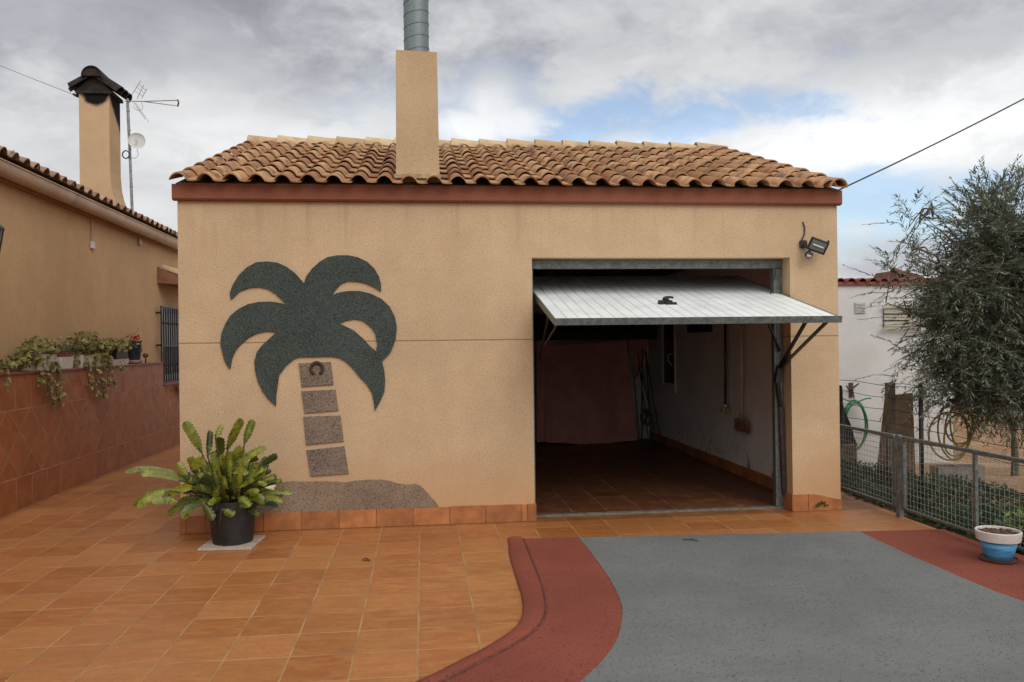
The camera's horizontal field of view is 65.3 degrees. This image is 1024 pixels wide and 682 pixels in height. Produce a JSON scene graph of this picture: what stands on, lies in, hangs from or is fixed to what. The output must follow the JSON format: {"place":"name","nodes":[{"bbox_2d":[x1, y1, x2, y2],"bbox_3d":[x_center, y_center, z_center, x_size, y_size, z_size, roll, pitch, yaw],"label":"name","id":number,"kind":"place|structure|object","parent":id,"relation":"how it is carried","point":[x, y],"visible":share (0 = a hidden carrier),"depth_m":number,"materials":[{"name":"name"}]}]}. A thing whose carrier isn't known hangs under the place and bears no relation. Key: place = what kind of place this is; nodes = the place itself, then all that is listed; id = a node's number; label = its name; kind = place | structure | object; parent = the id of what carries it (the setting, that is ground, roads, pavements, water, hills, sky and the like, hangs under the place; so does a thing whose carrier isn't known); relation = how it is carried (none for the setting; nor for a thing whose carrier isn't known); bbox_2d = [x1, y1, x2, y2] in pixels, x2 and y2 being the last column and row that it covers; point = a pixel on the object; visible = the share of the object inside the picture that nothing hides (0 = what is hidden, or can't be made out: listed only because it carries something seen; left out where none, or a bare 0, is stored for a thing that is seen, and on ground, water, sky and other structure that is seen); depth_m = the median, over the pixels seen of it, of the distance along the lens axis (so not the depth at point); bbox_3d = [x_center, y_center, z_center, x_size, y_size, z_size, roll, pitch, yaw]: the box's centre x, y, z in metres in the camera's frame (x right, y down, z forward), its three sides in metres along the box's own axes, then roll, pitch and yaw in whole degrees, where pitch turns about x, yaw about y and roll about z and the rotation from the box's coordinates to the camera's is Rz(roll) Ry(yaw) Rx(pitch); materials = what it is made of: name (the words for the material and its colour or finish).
{"place":"outdoors","nodes":[
{"label":"outdoors","id":0,"kind":"place"},
{"bbox_2d":[0,444,935,681],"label":"tiled floor","id":1,"kind":"structure","parent":0,"point":[103,578],"depth_m":5.32,"materials":[{"name":"tile"}]},
{"bbox_2d":[198,535,265,550],"bbox_3d":[-2.274,1.642,6.506,0.420,0.020,0.420,-1,0,-2],"label":"paving slab","id":2,"kind":"object","parent":1,"relation":"on","point":[209,545],"depth_m":6.34,"materials":[{"name":"beige stone"}]},
{"bbox_2d":[125,418,292,545],"bbox_3d":[-2.440,1.133,6.494,1.266,1.002,0.771,-1,0,-6],"label":"potted plant","id":3,"kind":"object","parent":2,"relation":"on","point":[230,490],"visible":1,"depth_m":6.39,"materials":[{"name":"green plant"}]},
{"bbox_2d":[415,536,544,681],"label":"kerb","id":4,"kind":"structure","parent":1,"relation":"on","point":[529,586],"depth_m":4.71,"materials":[{"name":"red paint"}]},
{"bbox_2d":[440,538,547,681],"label":"kerb joint","id":5,"kind":"object","parent":4,"relation":"on","point":[534,630],"visible":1,"depth_m":4.37,"materials":[{"name":"concrete"}]},
{"bbox_2d":[169,0,847,533],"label":"garage","id":6,"kind":"structure","parent":1,"relation":"on","point":[455,244],"depth_m":7.21,"materials":[{"name":"paint"}]},
{"bbox_2d":[220,255,437,512],"bbox_3d":[-1.593,0.368,7.017,1.860,2.243,0.016,-1,0,-6],"label":"palm tree mural","id":7,"kind":"object","parent":6,"relation":"on","point":[309,316],"visible":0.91,"depth_m":7.00,"materials":[{"name":"green stone"}]},
{"bbox_2d":[309,361,323,374],"bbox_3d":[-1.708,0.235,6.989,0.125,0.123,0.028,-1,0,-6],"label":"horseshoe","id":8,"kind":"object","parent":7,"relation":"attached to","point":[318,363],"visible":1,"depth_m":6.98,"materials":[{"name":"metal"}]},
{"bbox_2d":[537,341,552,441],"bbox_3d":[0.498,0.750,12.393,0.260,1.630,0.075,-1,0,-6],"label":"curtain","id":9,"kind":"object","parent":6,"relation":"hanging from","point":[544,404],"visible":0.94,"depth_m":12.39,"materials":[{"name":"red fabric"}]},
{"bbox_2d":[552,341,636,443],"bbox_3d":[1.234,0.812,12.572,1.460,1.610,0.080,-1,0,-6],"label":"curtain","id":10,"kind":"object","parent":6,"relation":"hanging from","point":[592,398],"visible":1,"depth_m":12.58,"materials":[{"name":"red fabric"}]},
{"bbox_2d":[633,367,639,441],"bbox_3d":[1.964,1.003,12.630,0.019,1.174,0.270,-1,0,-11],"label":"pole","id":11,"kind":"object","parent":6,"relation":"on","point":[636,404],"visible":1,"depth_m":12.62,"materials":[{"name":"grey metal"}]},
{"bbox_2d":[629,339,649,379],"bbox_3d":[2.026,0.277,12.717,0.380,0.720,0.057,-1,0,-6],"label":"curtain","id":12,"kind":"object","parent":6,"relation":"hanging from","point":[637,345],"visible":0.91,"depth_m":12.71,"materials":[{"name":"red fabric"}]},
{"bbox_2d":[641,348,642,441],"bbox_3d":[2.057,0.852,12.641,0.023,1.473,0.189,-1,0,19],"label":"pole","id":13,"kind":"object","parent":6,"relation":"on","point":[641,395],"visible":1,"depth_m":12.63,"materials":[{"name":"grey metal"}]},
{"bbox_2d":[637,351,648,442],"bbox_3d":[2.057,0.792,12.591,0.019,1.594,0.378,-1,0,-19],"label":"pole","id":14,"kind":"object","parent":6,"relation":"on","point":[643,395],"visible":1,"depth_m":12.57,"materials":[{"name":"black metal"}]},
{"bbox_2d":[640,409,652,425],"bbox_3d":[2.103,1.193,12.469,0.194,0.264,0.203,-1,0,-6],"label":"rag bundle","id":15,"kind":"object","parent":14,"relation":"hanging from","point":[643,421],"visible":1,"depth_m":12.45,"materials":[{"name":"black fabric"}]},
{"bbox_2d":[645,349,652,442],"bbox_3d":[2.161,0.826,12.653,0.027,1.526,0.377,-1,0,-3],"label":"pole","id":16,"kind":"object","parent":6,"relation":"on","point":[648,392],"visible":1,"depth_m":12.66,"materials":[{"name":"black metal"}]},
{"bbox_2d":[643,373,656,442],"bbox_3d":[2.163,0.976,12.652,0.021,1.229,0.575,-1,0,-15],"label":"pole","id":17,"kind":"object","parent":6,"relation":"on","point":[650,409],"visible":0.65,"depth_m":12.63,"materials":[{"name":"grey metal"}]},
{"bbox_2d":[647,359,661,444],"bbox_3d":[2.206,0.750,12.608,0.023,1.680,0.774,-1,0,-11],"label":"pole","id":18,"kind":"object","parent":6,"relation":"on","point":[654,404],"visible":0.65,"depth_m":12.49,"materials":[{"name":"grey metal"}]},
{"bbox_2d":[662,324,676,392],"bbox_3d":[2.338,0.192,12.052,0.087,1.160,0.612,-1,0,-6],"label":"window","id":19,"kind":"structure","parent":6,"relation":"attached to","point":[668,353],"depth_m":12.04,"materials":[{"name":"black plastic"}]},
{"bbox_2d":[533,269,841,494],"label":"garage door","id":20,"kind":"structure","parent":6,"relation":"attached to","point":[602,300],"depth_m":7.19,"materials":[{"name":"metal"}]},
{"bbox_2d":[533,276,834,317],"bbox_3d":[1.397,-0.431,7.527,2.357,0.526,2.111,-1,0,-6],"label":"door panel","id":21,"kind":"structure","parent":20,"relation":"in","point":[695,296],"depth_m":7.32,"materials":[{"name":"white metal"}]},
{"bbox_2d":[687,324,711,332],"bbox_3d":[2.473,-0.229,10.554,0.138,0.230,0.600,-1,0,-6],"label":"fuse box","id":22,"kind":"object","parent":6,"relation":"attached to","point":[695,328],"visible":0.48,"depth_m":10.38,"materials":[{"name":"black plastic"}]},
{"bbox_2d":[720,324,730,412],"bbox_3d":[2.584,0.261,9.703,0.100,1.217,0.218,-1,0,-6],"label":"mop","id":23,"kind":"object","parent":6,"relation":"hanging from","point":[725,409],"visible":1,"depth_m":9.69,"materials":[{"name":"white plastic"}]},
{"bbox_2d":[734,324,749,433],"bbox_3d":[2.633,0.349,9.196,0.063,1.398,0.404,-1,0,-6],"label":"broom","id":24,"kind":"object","parent":6,"relation":"hanging from","point":[741,425],"visible":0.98,"depth_m":9.18,"materials":[{"name":"brown wood"}]},
{"bbox_2d":[799,222,829,258],"bbox_3d":[2.813,-0.943,7.439,0.245,0.360,0.146,-1,0,7],"label":"floodlight","id":25,"kind":"object","parent":6,"relation":"attached to","point":[817,245],"visible":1,"depth_m":7.39,"materials":[{"name":"black plastic"}]},
{"bbox_2d":[839,98,1023,189],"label":"power cable","id":26,"kind":"object","parent":6,"relation":"attached to","point":[933,144],"visible":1,"depth_m":7.83,"materials":[{"name":"black rubber"}]},
{"bbox_2d":[444,529,1023,681],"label":"red painted border","id":27,"kind":"object","parent":1,"relation":"on","point":[573,637],"visible":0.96,"depth_m":5.03,"materials":[{"name":"concrete"}]},
{"bbox_2d":[974,525,1022,563],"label":"flower pot","id":28,"kind":"object","parent":27,"relation":"on","point":[999,544],"visible":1,"depth_m":5.66,"materials":[{"name":"blue ceramic"}]},
{"bbox_2d":[816,501,828,506],"bbox_3d":[2.905,1.527,7.492,0.140,0.060,0.028,-1,0,-6],"label":"weed","id":29,"kind":"object","parent":1,"relation":"on","point":[824,504],"visible":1,"depth_m":7.49,"materials":[{"name":"green plant"}]},
{"bbox_2d":[894,434,903,517],"bbox_3d":[3.492,1.240,7.204,0.044,0.790,0.127,-1,0,-6],"label":"gate post","id":30,"kind":"object","parent":1,"relation":"on","point":[898,489],"visible":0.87,"depth_m":7.18,"materials":[{"name":"metal"}]},
{"bbox_2d":[840,424,895,506],"bbox_3d":[3.332,1.186,8.619,0.032,0.660,2.725,-1,0,-6],"label":"fence","id":31,"kind":"object","parent":30,"relation":"attached to","point":[893,472],"visible":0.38,"depth_m":7.61,"materials":[{"name":"metal"}]},
{"bbox_2d":[901,436,1023,551],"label":"gate","id":32,"kind":"structure","parent":30,"relation":"attached to","point":[975,504],"depth_m":6.36,"materials":[{"name":"metal"}]},
{"bbox_2d":[0,0,1023,335],"label":"sky","id":33,"kind":"structure","parent":0,"point":[849,90],"materials":[{"name":"white"}]},
{"bbox_2d":[579,531,1023,681],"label":"driveway","id":34,"kind":"structure","parent":0,"point":[852,606],"depth_m":4.65,"materials":[{"name":"grey paint"}]},
{"bbox_2d":[839,385,857,445],"bbox_3d":[4.104,0.958,10.220,0.713,0.790,0.173,-1,0,-16],"label":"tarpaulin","id":35,"kind":"object","parent":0,"point":[845,421],"visible":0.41,"depth_m":10.24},
{"bbox_2d":[843,398,871,401],"bbox_3d":[5.924,1.009,13.739,0.548,0.093,0.056,-1,0,-6],"label":"garden hose","id":36,"kind":"object","parent":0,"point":[857,401],"visible":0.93,"depth_m":13.72,"materials":[{"name":"green rubber"}]},
{"bbox_2d":[843,375,1023,555],"bbox_3d":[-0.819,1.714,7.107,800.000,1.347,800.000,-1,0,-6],"label":"ground","id":37,"kind":"structure","parent":0,"point":[991,448],"depth_m":13.93,"materials":[{"name":"soil"}]},
{"bbox_2d":[0,65,179,516],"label":"house","id":38,"kind":"structure","parent":37,"relation":"on","point":[91,252],"depth_m":9.91,"materials":[{"name":"paint"}]},
{"bbox_2d":[0,225,4,251],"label":"wall lantern","id":39,"kind":"object","parent":38,"relation":"attached to","point":[2,228],"depth_m":7.47,"materials":[{"name":"black metal"}]},
{"bbox_2d":[0,359,22,390],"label":"trailing plant","id":40,"kind":"object","parent":38,"relation":"on","point":[4,366],"visible":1,"depth_m":7.72,"materials":[{"name":"green plant"}]},
{"bbox_2d":[6,336,66,406],"bbox_3d":[-5.049,0.334,8.500,0.300,0.788,0.833,-1,0,-6],"label":"trailing plant","id":41,"kind":"object","parent":38,"relation":"on","point":[44,358],"visible":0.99,"depth_m":8.51,"materials":[{"name":"green plant"}]},
{"bbox_2d":[2,66,78,97],"bbox_3d":[-10.434,-5.457,12.455,7.274,3.356,0.052,-1,0,-2],"label":"overhead wire","id":42,"kind":"object","parent":38,"relation":"attached to","point":[75,95],"visible":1,"depth_m":12.57,"materials":[{"name":"black plastic"}]},
{"bbox_2d":[49,344,76,368],"bbox_3d":[-5.139,0.171,9.141,0.250,0.292,0.382,-1,0,-6],"label":"succulent planter","id":43,"kind":"object","parent":38,"relation":"on","point":[65,358],"visible":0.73,"depth_m":9.12,"materials":[{"name":"white ceramic"}]},
{"bbox_2d":[63,330,116,399],"bbox_3d":[-5.217,0.306,9.925,0.314,0.876,1.045,-1,0,-6],"label":"trailing plant","id":44,"kind":"object","parent":38,"relation":"on","point":[94,356],"visible":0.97,"depth_m":9.83,"materials":[{"name":"green plant"}]},
{"bbox_2d":[99,328,138,373],"bbox_3d":[-5.340,0.121,10.968,0.278,0.643,1.136,-1,0,-6],"label":"potted plant","id":45,"kind":"object","parent":38,"relation":"on","point":[119,354],"visible":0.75,"depth_m":10.69,"materials":[{"name":"green plant"}]},
{"bbox_2d":[126,334,142,363],"bbox_3d":[-5.454,0.114,11.559,0.230,0.425,0.415,-1,0,-6],"label":"cyclamen","id":46,"kind":"object","parent":38,"relation":"on","point":[134,354],"visible":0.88,"depth_m":11.48,"materials":[{"name":"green plant"}]},
{"bbox_2d":[122,81,178,210],"bbox_3d":[-5.726,-2.997,12.662,0.874,2.218,0.232,-1,0,-6],"label":"antenna mast","id":47,"kind":"object","parent":38,"relation":"on","point":[136,140],"visible":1,"depth_m":12.65,"materials":[{"name":"metal"}]},
{"bbox_2d":[156,306,178,382],"bbox_3d":[-5.737,0.062,13.555,0.102,1.245,1.500,-1,0,-6],"label":"window grille","id":48,"kind":"object","parent":38,"relation":"attached to","point":[174,336],"depth_m":13.28,"materials":[{"name":"black metal"}]},
{"bbox_2d":[162,308,178,380],"bbox_3d":[-5.850,0.051,13.643,0.140,1.210,1.100,-1,0,-6],"label":"window","id":49,"kind":"structure","parent":38,"relation":"in","point":[162,308],"depth_m":13.45,"materials":[{"name":"black metal"}]},
{"bbox_2d":[840,443,855,484],"bbox_3d":[4.121,1.581,10.379,0.550,0.510,0.400,-1,0,-6],"label":"crate","id":50,"kind":"object","parent":37,"relation":"on","point":[844,447],"visible":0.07,"depth_m":10.20,"materials":[{"name":"grey wood"}]},
{"bbox_2d":[840,457,881,491],"bbox_3d":[3.874,1.581,9.647,1.086,0.515,1.292,-1,0,-6],"label":"shrub","id":51,"kind":"object","parent":37,"relation":"on","point":[850,463],"visible":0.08,"depth_m":9.48,"materials":[{"name":"green plant"}]},
{"bbox_2d":[876,398,884,479],"bbox_3d":[4.454,1.115,9.561,0.240,1.170,0.015,-1,0,-6],"label":"board","id":52,"kind":"object","parent":37,"relation":"on","point":[882,440],"visible":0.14,"depth_m":9.55,"materials":[{"name":"brown wood"}]},
{"bbox_2d":[840,460,934,499],"bbox_3d":[4.032,1.528,8.708,1.071,0.473,1.099,-1,0,-6],"label":"shrub","id":53,"kind":"object","parent":37,"relation":"on","point":[869,479],"visible":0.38,"depth_m":8.68,"materials":[{"name":"green plant"}]},
{"bbox_2d":[840,480,938,519],"bbox_3d":[3.723,1.571,8.029,0.589,0.254,1.667,-1,0,-6],"label":"shrub","id":54,"kind":"object","parent":37,"relation":"on","point":[874,492],"visible":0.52,"depth_m":7.98,"materials":[{"name":"green plant"}]},
{"bbox_2d":[885,384,895,491],"bbox_3d":[4.100,1.116,8.658,0.090,1.331,0.080,-1,0,-6],"label":"fence post","id":55,"kind":"object","parent":37,"relation":"on","point":[889,426],"visible":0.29,"depth_m":8.63,"materials":[{"name":"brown wood"}]},
{"bbox_2d":[841,390,1023,411],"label":"fence wire","id":56,"kind":"object","parent":55,"relation":"attached to","point":[941,404],"visible":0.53,"depth_m":7.62,"materials":[{"name":"grey metal"}]},
{"bbox_2d":[841,403,1023,429],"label":"fence wire","id":57,"kind":"object","parent":55,"relation":"attached to","point":[943,419],"visible":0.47,"depth_m":7.59,"materials":[{"name":"grey metal"}]},
{"bbox_2d":[842,429,1023,465],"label":"fence wire","id":58,"kind":"object","parent":55,"relation":"attached to","point":[936,446],"visible":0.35,"depth_m":7.94,"materials":[{"name":"grey metal"}]},
{"bbox_2d":[844,417,1023,448],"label":"fence wire","id":59,"kind":"object","parent":55,"relation":"attached to","point":[941,433],"visible":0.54,"depth_m":7.71,"materials":[{"name":"grey metal"}]},
{"bbox_2d":[845,380,1023,395],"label":"fence wire","id":60,"kind":"object","parent":55,"relation":"attached to","point":[940,389],"visible":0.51,"depth_m":7.68,"materials":[{"name":"grey metal"}]},
{"bbox_2d":[838,268,953,465],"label":"outbuilding","id":61,"kind":"structure","parent":37,"relation":"on","point":[863,353],"depth_m":13.95,"materials":[{"name":"white painted plaster"}]},
{"bbox_2d":[846,383,858,398],"bbox_3d":[5.877,0.860,13.843,0.250,0.274,0.110,-1,0,-6],"label":"hose hook","id":62,"kind":"object","parent":61,"relation":"attached to","point":[850,389],"visible":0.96,"depth_m":13.86,"materials":[{"name":"brown wood"}]},
{"bbox_2d":[845,399,868,449],"bbox_3d":[5.882,1.437,13.718,0.519,0.872,0.080,-1,0,-6],"label":"garden hose","id":63,"kind":"object","parent":62,"relation":"hanging from","point":[847,408],"visible":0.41,"depth_m":13.71,"materials":[{"name":"green rubber"}]},
{"bbox_2d":[882,305,923,328],"bbox_3d":[6.801,-0.415,13.948,0.740,0.405,0.119,-1,0,-6],"label":"window","id":64,"kind":"structure","parent":61,"relation":"in","point":[887,312],"depth_m":13.95,"materials":[{"name":"white metal"}]},
{"bbox_2d":[895,393,914,480],"bbox_3d":[4.689,1.152,9.620,0.320,1.050,0.040,-1,0,-6],"label":"board","id":65,"kind":"object","parent":37,"relation":"on","point":[901,429],"visible":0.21,"depth_m":9.61,"materials":[{"name":"brown wood"}]},
{"bbox_2d":[918,383,923,498],"bbox_3d":[4.158,1.104,8.116,0.046,1.350,0.054,-1,0,16],"label":"fence post","id":66,"kind":"object","parent":37,"relation":"on","point":[921,427],"visible":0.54,"depth_m":8.10,"materials":[{"name":"black metal"}]},
{"bbox_2d":[843,154,1023,455],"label":"olive tree","id":67,"kind":"object","parent":37,"relation":"on","point":[985,300],"visible":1,"depth_m":7.92,"materials":[{"name":"green plant"}]},
{"bbox_3d":[4.849,0.342,8.695,0.250,0.640,0.040,-1,0,-6],"label":"hose hanger","id":68,"kind":"object","parent":67,"relation":"hanging from","visible":0},
{"bbox_2d":[928,406,974,460],"bbox_3d":[4.762,0.979,8.643,0.535,0.641,0.069,-1,0,-6],"label":"garden hose","id":69,"kind":"object","parent":68,"relation":"hanging from","point":[967,443],"visible":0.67,"depth_m":8.63,"materials":[{"name":"rubber"}]},
{"bbox_2d":[944,397,973,446],"bbox_3d":[4.886,0.875,8.736,0.368,0.576,0.064,-1,0,-6],"label":"garden hose","id":70,"kind":"object","parent":68,"relation":"hanging from","point":[953,440],"visible":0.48,"depth_m":8.73,"materials":[{"name":"rubber"}]},
{"bbox_2d":[888,471,1023,519],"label":"shrub","id":71,"kind":"object","parent":37,"relation":"on","point":[959,481],"visible":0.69,"depth_m":7.68,"materials":[{"name":"green plant"}]},
{"bbox_2d":[930,464,985,488],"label":"concrete block","id":72,"kind":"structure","parent":37,"relation":"on","point":[957,469],"depth_m":8.68,"materials":[{"name":"grey concrete"}]},
{"bbox_2d":[906,508,1023,554],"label":"shrub","id":73,"kind":"object","parent":37,"relation":"on","point":[962,533],"visible":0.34,"depth_m":6.85,"materials":[{"name":"green plant"}]},
{"bbox_2d":[927,500,1023,534],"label":"shrub","id":74,"kind":"object","parent":37,"relation":"on","point":[994,511],"visible":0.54,"depth_m":6.92,"materials":[{"name":"green plant"}]},
{"bbox_2d":[942,334,1020,475],"bbox_3d":[7.296,0.737,11.653,2.052,2.681,1.895,-1,0,-6],"label":"orange tree","id":75,"kind":"object","parent":37,"relation":"on","point":[1014,468],"visible":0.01,"depth_m":11.30,"materials":[{"name":"green plant"}]},
{"bbox_2d":[994,509,1023,553],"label":"shrub","id":76,"kind":"object","parent":37,"relation":"on","point":[1015,523],"visible":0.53,"depth_m":6.21,"materials":[{"name":"green plant"}]},
{"bbox_2d":[995,518,1023,552],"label":"shrub","id":77,"kind":"object","parent":37,"relation":"on","point":[1020,545],"visible":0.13,"depth_m":6.31,"materials":[{"name":"green plant"}]}
]}

